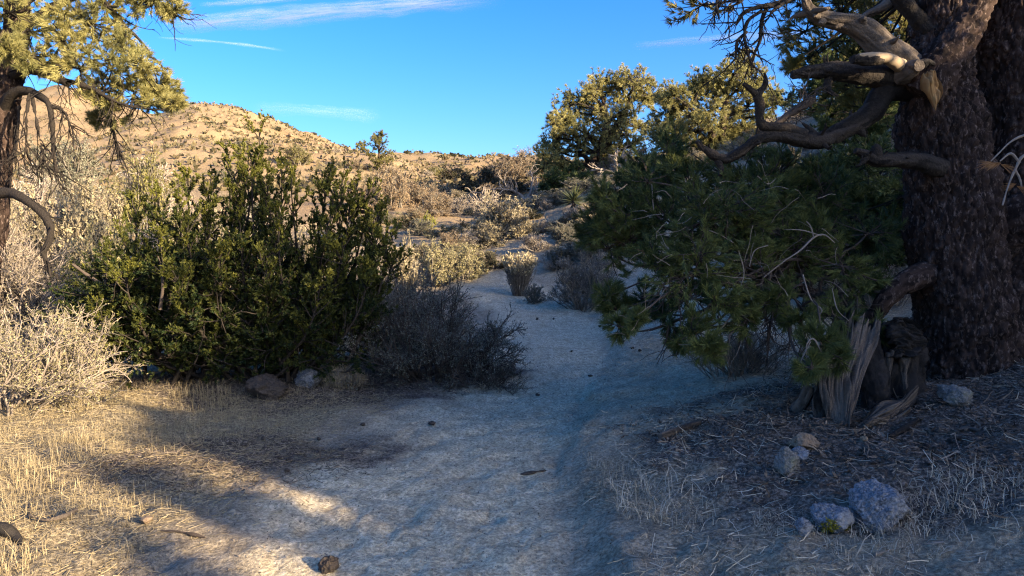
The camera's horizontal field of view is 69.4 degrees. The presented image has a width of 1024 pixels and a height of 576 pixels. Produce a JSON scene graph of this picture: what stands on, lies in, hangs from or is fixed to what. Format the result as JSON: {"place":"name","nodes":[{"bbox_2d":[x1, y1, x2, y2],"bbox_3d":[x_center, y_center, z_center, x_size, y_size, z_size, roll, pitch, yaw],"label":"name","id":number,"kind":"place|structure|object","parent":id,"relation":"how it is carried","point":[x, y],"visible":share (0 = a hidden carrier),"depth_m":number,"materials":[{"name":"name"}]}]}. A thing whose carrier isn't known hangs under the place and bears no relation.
{"place":"outdoors","nodes":[
{"label":"outdoors","id":0,"kind":"place"},
{"bbox_2d":[11,85,571,187],"bbox_3d":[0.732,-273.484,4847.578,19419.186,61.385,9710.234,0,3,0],"label":"hills","id":1,"kind":"structure","parent":0,"point":[41,109],"depth_m":96.13,"materials":[{"name":"soil"}]},
{"bbox_2d":[282,141,313,165],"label":"desert shrub","id":2,"kind":"object","parent":1,"relation":"on","point":[296,153],"visible":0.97,"depth_m":57.18,"materials":[{"name":"beige plant"}]},
{"bbox_2d":[11,87,585,194],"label":"hill scrub","id":3,"kind":"object","parent":1,"relation":"on","point":[194,159],"visible":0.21,"depth_m":65.88,"materials":[{"name":"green plant"}]},
{"bbox_2d":[364,129,394,172],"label":"pinyon pine","id":4,"kind":"object","parent":1,"relation":"on","point":[378,140],"visible":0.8,"depth_m":56.94,"materials":[{"name":"green plant"}]},
{"bbox_2d":[434,163,473,182],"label":"desert shrub","id":5,"kind":"object","parent":1,"relation":"on","point":[450,174],"visible":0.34,"depth_m":54.17,"materials":[{"name":"green plant"}]},
{"bbox_2d":[0,0,899,159],"label":"sky","id":6,"kind":"structure","parent":0,"point":[466,77],"materials":[{"name":"blue"}]},
{"bbox_2d":[0,113,1023,575],"bbox_3d":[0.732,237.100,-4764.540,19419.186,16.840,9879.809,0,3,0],"label":"ground","id":7,"kind":"structure","parent":0,"point":[568,461],"depth_m":4.65,"materials":[{"name":"soil"}]},
{"bbox_2d":[0,521,25,550],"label":"fallen stick","id":8,"kind":"object","parent":7,"relation":"on","point":[12,531],"visible":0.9,"depth_m":4.00,"materials":[{"name":"brown wood"}]},
{"bbox_2d":[0,446,43,472],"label":"grass tuft","id":9,"kind":"object","parent":7,"relation":"on","point":[17,463],"visible":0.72,"depth_m":5.36,"materials":[{"name":"plant"}]},
{"bbox_2d":[0,527,46,575],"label":"grass tuft","id":10,"kind":"object","parent":7,"relation":"on","point":[3,559],"visible":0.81,"depth_m":3.73,"materials":[{"name":"plant"}]},
{"bbox_2d":[0,454,61,490],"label":"grass tuft","id":11,"kind":"object","parent":7,"relation":"on","point":[27,476],"visible":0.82,"depth_m":5.04,"materials":[{"name":"plant"}]},
{"bbox_2d":[9,162,63,229],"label":"desert shrub","id":12,"kind":"object","parent":7,"relation":"on","point":[41,194],"visible":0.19,"depth_m":23.64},
{"bbox_2d":[0,211,93,364],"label":"desert shrub","id":13,"kind":"object","parent":7,"relation":"on","point":[21,284],"visible":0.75,"depth_m":9.41,"materials":[{"name":"beige plant"}]},
{"bbox_2d":[6,174,87,303],"bbox_3d":[-8.708,-0.712,13.595,1.816,2.907,1.504,0,3,2],"label":"desert shrub","id":14,"kind":"object","parent":7,"relation":"on","point":[42,232],"visible":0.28,"depth_m":13.42,"materials":[{"name":"beige plant"}]},
{"bbox_2d":[28,496,77,520],"bbox_3d":[-2.755,1.296,4.338,0.469,0.040,0.185,2,3,31],"label":"fallen stick","id":15,"kind":"object","parent":7,"relation":"on","point":[63,515],"visible":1,"depth_m":4.23,"materials":[{"name":"brown wood"}]},
{"bbox_2d":[34,423,73,447],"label":"grass tuft","id":16,"kind":"object","parent":7,"relation":"on","point":[58,435],"visible":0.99,"depth_m":5.92,"materials":[{"name":"plant"}]},
{"bbox_2d":[17,254,104,340],"bbox_3d":[-6.607,0.166,11.084,1.349,1.416,1.484,0,3,0],"label":"desert shrub","id":17,"kind":"object","parent":7,"relation":"on","point":[70,279],"visible":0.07,"depth_m":10.94,"materials":[{"name":"yellow plant"}]},
{"bbox_2d":[14,134,109,199],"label":"desert shrub","id":18,"kind":"object","parent":7,"relation":"on","point":[83,167],"visible":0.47,"depth_m":37.35,"materials":[{"name":"grey plant"}]},
{"bbox_2d":[43,433,94,465],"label":"grass tuft","id":19,"kind":"object","parent":7,"relation":"on","point":[59,453],"visible":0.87,"depth_m":5.61,"materials":[{"name":"plant"}]},
{"bbox_2d":[0,294,149,422],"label":"desert shrub","id":20,"kind":"object","parent":7,"relation":"on","point":[44,383],"visible":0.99,"depth_m":7.22,"materials":[{"name":"beige plant"}]},
{"bbox_2d":[51,178,108,288],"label":"desert shrub","id":21,"kind":"object","parent":7,"relation":"on","point":[97,235],"visible":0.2,"depth_m":14.34,"materials":[{"name":"beige plant"}]},
{"bbox_2d":[63,422,106,444],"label":"grass tuft","id":22,"kind":"object","parent":7,"relation":"on","point":[82,434],"visible":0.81,"depth_m":6.04,"materials":[{"name":"plant"}]},
{"bbox_2d":[53,172,134,240],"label":"desert shrub","id":23,"kind":"object","parent":7,"relation":"on","point":[88,201],"visible":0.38,"depth_m":22.87,"materials":[{"name":"beige plant"}]},
{"bbox_2d":[69,215,130,306],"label":"desert shrub","id":24,"kind":"object","parent":7,"relation":"on","point":[115,240],"visible":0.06,"depth_m":12.82,"materials":[{"name":"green plant"}]},
{"bbox_2d":[0,0,216,334],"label":"pinyon pine","id":25,"kind":"object","parent":7,"relation":"on","point":[20,61],"visible":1,"depth_m":8.61,"materials":[{"name":"green plant"}]},
{"bbox_2d":[102,145,177,236],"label":"desert shrub","id":26,"kind":"object","parent":7,"relation":"on","point":[149,169],"visible":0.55,"depth_m":23.73,"materials":[{"name":"beige plant"}]},
{"bbox_2d":[118,219,168,303],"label":"desert shrub","id":27,"kind":"object","parent":7,"relation":"on","point":[146,236],"visible":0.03,"depth_m":13.86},
{"bbox_2d":[116,149,195,224],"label":"desert shrub","id":28,"kind":"object","parent":7,"relation":"on","point":[171,200],"visible":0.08,"depth_m":25.73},
{"bbox_2d":[169,195,229,256],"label":"desert shrub","id":29,"kind":"object","parent":7,"relation":"on","point":[215,210],"visible":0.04,"depth_m":15.49,"materials":[{"name":"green plant"}]},
{"bbox_2d":[193,380,231,400],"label":"grass tuft","id":30,"kind":"object","parent":7,"relation":"on","point":[217,394],"visible":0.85,"depth_m":7.83,"materials":[{"name":"plant"}]},
{"bbox_2d":[0,376,431,575],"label":"dry grass","id":31,"kind":"structure","parent":7,"relation":"on","point":[110,504],"depth_m":5.71,"materials":[{"name":"plant"}]},
{"bbox_2d":[34,110,415,389],"bbox_3d":[-3.303,-0.400,8.577,4.337,3.351,2.332,0,3,0],"label":"juniper bush","id":32,"kind":"object","parent":7,"relation":"on","point":[293,306],"visible":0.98,"depth_m":8.21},
{"bbox_2d":[245,373,288,400],"bbox_3d":[-2.619,1.073,7.901,0.476,0.302,0.432,0,3,0],"label":"boulder","id":33,"kind":"object","parent":7,"relation":"on","point":[264,386],"visible":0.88,"depth_m":7.77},
{"bbox_2d":[274,212,324,277],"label":"desert shrub","id":34,"kind":"object","parent":7,"relation":"on","point":[300,241],"visible":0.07,"depth_m":14.36,"materials":[{"name":"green plant"}]},
{"bbox_2d":[294,368,321,388],"bbox_3d":[-2.305,1.030,8.382,0.323,0.261,0.345,0,3,0],"label":"boulder","id":35,"kind":"object","parent":7,"relation":"on","point":[303,377],"visible":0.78,"depth_m":8.27,"materials":[{"name":"grey stone"}]},
{"bbox_2d":[319,364,369,391],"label":"desert shrub","id":36,"kind":"object","parent":7,"relation":"on","point":[341,377],"visible":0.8,"depth_m":8.25,"materials":[{"name":"plant"}]},
{"bbox_2d":[343,173,390,198],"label":"desert shrub","id":37,"kind":"object","parent":7,"relation":"on","point":[363,187],"visible":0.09,"depth_m":37.54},
{"bbox_2d":[358,159,419,210],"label":"desert shrub","id":38,"kind":"object","parent":7,"relation":"on","point":[401,197],"visible":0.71,"depth_m":31.58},
{"bbox_2d":[326,258,464,369],"bbox_3d":[-1.478,0.381,10.095,1.960,1.591,2.196,3,4,41],"label":"desert shrub","id":39,"kind":"object","parent":7,"relation":"on","point":[396,294],"visible":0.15,"depth_m":9.94,"materials":[{"name":"grey plant"}]},
{"bbox_2d":[388,229,427,300],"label":"desert shrub","id":40,"kind":"object","parent":7,"relation":"on","point":[405,263],"visible":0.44,"depth_m":14.42,"materials":[{"name":"beige plant"}]},
{"bbox_2d":[402,218,436,235],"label":"desert shrub","id":41,"kind":"object","parent":7,"relation":"on","point":[417,227],"visible":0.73,"depth_m":23.64,"materials":[{"name":"grey plant"}]},
{"bbox_2d":[402,177,445,204],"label":"desert shrub","id":42,"kind":"object","parent":7,"relation":"on","point":[416,195],"visible":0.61,"depth_m":33.35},
{"bbox_2d":[248,205,613,575],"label":"trail","id":43,"kind":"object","parent":7,"relation":"on","point":[563,334],"visible":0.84,"depth_m":5.13,"materials":[{"name":"sand"}]},
{"bbox_2d":[317,555,339,573],"bbox_3d":[-0.927,1.402,3.738,0.112,0.102,0.118,0,3,0],"label":"stone","id":44,"kind":"object","parent":43,"relation":"on","point":[327,564],"visible":0.96,"depth_m":3.71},
{"bbox_2d":[440,242,488,280],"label":"desert shrub","id":45,"kind":"object","parent":43,"relation":"on","point":[476,272],"visible":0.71,"depth_m":17.12,"materials":[{"name":"beige plant"}]},
{"bbox_2d":[500,250,538,295],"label":"rabbitbrush","id":46,"kind":"object","parent":43,"relation":"on","point":[518,273],"visible":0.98,"depth_m":15.46,"materials":[{"name":"beige plant"}]},
{"bbox_2d":[520,283,545,303],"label":"desert shrub","id":47,"kind":"object","parent":43,"relation":"on","point":[535,296],"visible":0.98,"depth_m":14.74,"materials":[{"name":"grey plant"}]},
{"bbox_2d":[77,333,1023,575],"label":"trail grit","id":48,"kind":"object","parent":43,"relation":"on","point":[539,476],"visible":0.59,"depth_m":4.94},
{"bbox_2d":[331,265,533,395],"bbox_3d":[-1.035,0.587,8.894,2.632,1.724,2.326,0,3,0],"label":"desert shrub","id":49,"kind":"object","parent":7,"relation":"on","point":[429,339],"visible":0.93,"depth_m":8.58,"materials":[{"name":"grey plant"}]},
{"bbox_2d":[412,189,460,216],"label":"desert shrub","id":50,"kind":"object","parent":7,"relation":"on","point":[445,204],"visible":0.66,"depth_m":28.67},
{"bbox_2d":[410,235,465,286],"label":"desert shrub","id":51,"kind":"object","parent":7,"relation":"on","point":[437,259],"visible":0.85,"depth_m":16.48,"materials":[{"name":"beige plant"}]},
{"bbox_2d":[421,223,470,237],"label":"desert shrub","id":52,"kind":"object","parent":7,"relation":"on","point":[443,230],"visible":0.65,"depth_m":23.02,"materials":[{"name":"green plant"}]},
{"bbox_2d":[437,229,467,249],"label":"desert shrub","id":53,"kind":"object","parent":7,"relation":"on","point":[449,237],"visible":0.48,"depth_m":19.92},
{"bbox_2d":[440,242,494,260],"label":"desert shrub","id":54,"kind":"object","parent":7,"relation":"on","point":[458,249],"visible":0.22,"depth_m":18.94,"materials":[{"name":"beige plant"}]},
{"bbox_2d":[440,227,495,248],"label":"desert shrub","id":55,"kind":"object","parent":7,"relation":"on","point":[469,239],"visible":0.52,"depth_m":20.36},
{"bbox_2d":[451,165,500,191],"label":"desert shrub","id":56,"kind":"object","parent":7,"relation":"on","point":[487,175],"visible":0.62,"depth_m":41.14,"materials":[{"name":"green plant"}]},
{"bbox_2d":[434,357,523,391],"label":"desert shrub","id":57,"kind":"object","parent":7,"relation":"on","point":[493,379],"visible":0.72,"depth_m":8.36,"materials":[{"name":"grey plant"}]},
{"bbox_2d":[465,184,493,206],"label":"dead tree","id":58,"kind":"object","parent":7,"relation":"on","point":[476,192],"visible":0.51,"depth_m":30.80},
{"bbox_2d":[455,217,511,249],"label":"desert shrub","id":59,"kind":"object","parent":7,"relation":"on","point":[489,236],"visible":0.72,"depth_m":20.76,"materials":[{"name":"beige plant"}]},
{"bbox_2d":[471,190,507,223],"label":"desert shrub","id":60,"kind":"object","parent":7,"relation":"on","point":[479,210],"visible":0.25,"depth_m":24.58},
{"bbox_2d":[477,250,514,271],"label":"desert shrub","id":61,"kind":"object","parent":7,"relation":"on","point":[491,262],"visible":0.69,"depth_m":18.05,"materials":[{"name":"green plant"}]},
{"bbox_2d":[464,174,530,196],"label":"desert shrub","id":62,"kind":"object","parent":7,"relation":"on","point":[520,187],"visible":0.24,"depth_m":37.07,"materials":[{"name":"green plant"}]},
{"bbox_2d":[468,189,534,244],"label":"desert shrub","id":63,"kind":"object","parent":7,"relation":"on","point":[501,215],"visible":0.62,"depth_m":21.72,"materials":[{"name":"beige plant"}]},
{"bbox_2d":[482,153,539,184],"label":"desert shrub","id":64,"kind":"object","parent":7,"relation":"on","point":[508,164],"visible":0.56,"depth_m":43.18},
{"bbox_2d":[489,164,542,199],"bbox_3d":[0.574,-4.824,34.033,3.311,1.790,1.357,0,3,4],"label":"dead tree","id":65,"kind":"object","parent":7,"relation":"on","point":[520,195],"visible":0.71,"depth_m":33.96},
{"bbox_2d":[509,212,539,238],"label":"desert shrub","id":66,"kind":"object","parent":7,"relation":"on","point":[530,228],"visible":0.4,"depth_m":21.36,"materials":[{"name":"green plant"}]},
{"bbox_2d":[29,357,1023,535],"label":"needle litter","id":67,"kind":"object","parent":7,"relation":"on","point":[906,460],"visible":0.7,"depth_m":5.06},
{"bbox_2d":[511,146,542,180],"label":"desert shrub","id":68,"kind":"object","parent":7,"relation":"on","point":[521,153],"visible":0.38,"depth_m":45.25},
{"bbox_2d":[514,232,559,250],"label":"desert shrub","id":69,"kind":"object","parent":7,"relation":"on","point":[531,243],"visible":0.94,"depth_m":19.14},
{"bbox_2d":[518,188,563,212],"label":"desert shrub","id":70,"kind":"object","parent":7,"relation":"on","point":[553,197],"visible":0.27,"depth_m":26.72,"materials":[{"name":"grey plant"}]},
{"bbox_2d":[538,255,571,270],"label":"desert shrub","id":71,"kind":"object","parent":7,"relation":"on","point":[550,264],"visible":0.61,"depth_m":17.39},
{"bbox_2d":[540,245,574,261],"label":"desert shrub","id":72,"kind":"object","parent":7,"relation":"on","point":[553,252],"visible":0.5,"depth_m":17.89,"materials":[{"name":"grey plant"}]},
{"bbox_2d":[548,220,575,243],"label":"desert shrub","id":73,"kind":"object","parent":7,"relation":"on","point":[560,231],"visible":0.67,"depth_m":19.28,"materials":[{"name":"grey plant"}]},
{"bbox_2d":[536,158,597,195],"bbox_3d":[2.429,-4.815,33.028,2.719,2.222,3.163,3,4,41],"label":"pinyon pine","id":74,"kind":"object","parent":7,"relation":"on","point":[552,182],"visible":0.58,"depth_m":32.80,"materials":[{"name":"green plant"}]},
{"bbox_2d":[558,183,587,208],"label":"yucca","id":75,"kind":"object","parent":7,"relation":"on","point":[573,198],"visible":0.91,"depth_m":24.28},
{"bbox_2d":[548,176,607,194],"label":"desert shrub","id":76,"kind":"object","parent":7,"relation":"on","point":[583,187],"visible":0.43,"depth_m":28.45,"materials":[{"name":"grey plant"}]},
{"bbox_2d":[540,249,622,311],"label":"desert shrub","id":77,"kind":"object","parent":7,"relation":"on","point":[569,280],"visible":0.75,"depth_m":13.88,"materials":[{"name":"grey plant"}]},
{"bbox_2d":[571,238,601,261],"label":"desert shrub","id":78,"kind":"object","parent":7,"relation":"on","point":[589,254],"visible":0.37,"depth_m":17.41,"materials":[{"name":"grey plant"}]},
{"bbox_2d":[526,62,670,178],"bbox_3d":[4.307,-8.014,36.538,7.349,6.052,5.024,0,3,0],"label":"pinyon pine","id":79,"kind":"object","parent":7,"relation":"on","point":[602,145],"visible":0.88,"depth_m":36.05,"materials":[{"name":"green plant"}]},
{"bbox_2d":[588,143,632,176],"bbox_3d":[4.179,-5.160,30.045,2.466,1.484,1.372,-2,4,-41],"label":"dead tree","id":80,"kind":"object","parent":7,"relation":"on","point":[616,165],"visible":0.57,"depth_m":29.74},
{"bbox_2d":[595,459,679,492],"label":"grass tuft","id":81,"kind":"object","parent":7,"relation":"on","point":[613,483],"visible":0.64,"depth_m":4.65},
{"bbox_2d":[610,491,679,520],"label":"grass tuft","id":82,"kind":"object","parent":7,"relation":"on","point":[638,507],"visible":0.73,"depth_m":4.10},
{"bbox_2d":[590,461,725,523],"bbox_3d":[0.822,1.153,4.178,0.836,0.132,0.896,-2,4,-38],"label":"grass tuft","id":83,"kind":"object","parent":7,"relation":"on","point":[648,492],"visible":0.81,"depth_m":4.19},
{"bbox_2d":[657,420,700,438],"bbox_3d":[1.239,1.052,5.520,0.404,0.100,0.089,-2,3,-31],"label":"fallen stick","id":84,"kind":"object","parent":7,"relation":"on","point":[669,432],"visible":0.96,"depth_m":5.52,"materials":[{"name":"brown wood"}]},
{"bbox_2d":[641,489,730,531],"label":"grass tuft","id":85,"kind":"object","parent":7,"relation":"on","point":[656,512],"visible":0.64,"depth_m":3.95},
{"bbox_2d":[636,48,787,154],"bbox_3d":[8.706,-7.763,31.740,6.811,5.674,4.334,0,3,0],"label":"pinyon pine","id":86,"kind":"object","parent":7,"relation":"on","point":[707,130],"visible":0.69,"depth_m":31.34,"materials":[{"name":"green plant"}]},
{"bbox_2d":[718,129,766,161],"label":"desert shrub","id":87,"kind":"object","parent":7,"relation":"on","point":[729,147],"visible":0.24,"depth_m":23.52,"materials":[{"name":"green plant"}]},
{"bbox_2d":[683,325,808,380],"bbox_3d":[2.216,0.622,7.331,1.202,0.552,1.155,-1,3,-26],"label":"desert shrub","id":88,"kind":"object","parent":7,"relation":"on","point":[746,356],"visible":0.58,"depth_m":7.25,"materials":[{"name":"grey plant"}]},
{"bbox_2d":[544,293,1023,575],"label":"straw thatch","id":89,"kind":"object","parent":7,"relation":"on","point":[689,434],"visible":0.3,"depth_m":4.57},
{"bbox_2d":[773,446,799,476],"bbox_3d":[1.583,0.996,4.268,0.130,0.178,0.125,-2,3,-34],"label":"boulder","id":90,"kind":"object","parent":7,"relation":"on","point":[786,460],"visible":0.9,"depth_m":4.23,"materials":[{"name":"stone"}]},
{"bbox_2d":[751,504,826,539],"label":"grass tuft","id":91,"kind":"object","parent":7,"relation":"on","point":[780,522],"visible":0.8,"depth_m":3.63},
{"bbox_2d":[569,0,1023,401],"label":"pinyon pine","id":92,"kind":"object","parent":7,"relation":"on","point":[948,75],"visible":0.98,"depth_m":5.72,"materials":[{"name":"green plant"}]},
{"bbox_2d":[791,446,809,460],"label":"stone","id":93,"kind":"object","parent":7,"relation":"on","point":[803,453],"visible":0.85,"depth_m":4.39,"materials":[{"name":"grey stone"}]},
{"bbox_2d":[786,432,819,448],"bbox_3d":[1.818,0.955,4.607,0.171,0.110,0.163,-1,3,-15],"label":"stone","id":94,"kind":"object","parent":7,"relation":"on","point":[803,439],"visible":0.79,"depth_m":4.56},
{"bbox_2d":[794,517,813,536],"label":"boulder","id":95,"kind":"object","parent":7,"relation":"on","point":[803,525],"visible":0.94,"depth_m":3.49,"materials":[{"name":"grey stone"}]},
{"bbox_2d":[714,128,906,301],"bbox_3d":[4.468,-0.934,10.400,3.590,2.486,3.456,0,3,0],"label":"pinyon pine","id":96,"kind":"object","parent":7,"relation":"on","point":[877,197],"visible":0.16,"depth_m":9.76,"materials":[{"name":"green plant"}]},
{"bbox_2d":[772,49,860,120],"bbox_3d":[9.673,-5.696,21.892,3.180,2.679,3.337,2,4,35],"label":"pinyon pine","id":97,"kind":"object","parent":7,"relation":"on","point":[812,85],"visible":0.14,"depth_m":21.73,"materials":[{"name":"green plant"}]},
{"bbox_2d":[809,502,854,533],"bbox_3d":[1.553,1.135,3.568,0.206,0.163,0.183,0,3,0],"label":"boulder","id":98,"kind":"object","parent":7,"relation":"on","point":[838,519],"visible":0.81,"depth_m":3.53,"materials":[{"name":"grey stone"}]},
{"bbox_2d":[809,85,899,150],"bbox_3d":[8.444,-4.023,17.843,2.406,2.303,2.695,0,3,0],"label":"pinyon pine","id":99,"kind":"object","parent":7,"relation":"on","point":[892,109],"visible":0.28,"depth_m":17.73,"materials":[{"name":"green plant"}]},
{"bbox_2d":[790,308,929,428],"bbox_3d":[2.632,0.737,5.434,1.263,1.188,0.723,-2,3,-29],"label":"burnt stump","id":100,"kind":"object","parent":7,"relation":"on","point":[880,372],"visible":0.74,"depth_m":5.41,"materials":[{"name":"grey wood"}]},
{"bbox_2d":[808,522,925,575],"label":"grass tuft","id":101,"kind":"object","parent":7,"relation":"on","point":[865,551],"visible":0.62,"depth_m":3.29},
{"bbox_2d":[833,264,911,306],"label":"desert shrub","id":102,"kind":"object","parent":7,"relation":"on","point":[867,297],"visible":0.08,"depth_m":9.49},
{"bbox_2d":[847,137,902,234],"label":"desert shrub","id":103,"kind":"object","parent":7,"relation":"on","point":[892,172],"visible":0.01,"depth_m":12.65,"materials":[{"name":"green plant"}]},
{"bbox_2d":[848,479,910,533],"bbox_3d":[1.790,1.083,3.590,0.296,0.261,0.292,0,3,0],"label":"boulder","id":104,"kind":"object","parent":7,"relation":"on","point":[872,501],"visible":0.78,"depth_m":3.51,"materials":[{"name":"grey stone"}]},
{"bbox_2d":[888,417,920,437],"bbox_3d":[2.574,0.915,4.833,0.342,0.103,0.054,-2,3,-33],"label":"fallen stick","id":105,"kind":"object","parent":7,"relation":"on","point":[902,429],"visible":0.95,"depth_m":4.80,"materials":[{"name":"brown wood"}]},
{"bbox_2d":[855,514,961,558],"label":"grass tuft","id":106,"kind":"object","parent":7,"relation":"on","point":[879,538],"visible":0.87,"depth_m":3.31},
{"bbox_2d":[891,498,989,540],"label":"grass tuft","id":107,"kind":"object","parent":7,"relation":"on","point":[907,523],"visible":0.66,"depth_m":3.40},
{"bbox_2d":[868,465,1014,514],"bbox_3d":[2.115,0.991,3.714,0.694,0.105,0.655,-1,3,-13],"label":"grass tuft","id":108,"kind":"object","parent":7,"relation":"on","point":[927,485],"visible":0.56,"depth_m":3.63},
{"bbox_2d":[936,384,973,406],"bbox_3d":[3.088,0.758,5.160,0.231,0.176,0.208,2,3,33],"label":"stone","id":109,"kind":"object","parent":7,"relation":"on","point":[954,395],"visible":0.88,"depth_m":5.10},
{"bbox_2d":[923,471,1023,533],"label":"grass tuft","id":110,"kind":"object","parent":7,"relation":"on","point":[1003,497],"visible":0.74,"depth_m":3.43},
{"bbox_2d":[927,451,1023,498],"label":"grass tuft","id":111,"kind":"object","parent":7,"relation":"on","point":[971,476],"visible":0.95,"depth_m":3.69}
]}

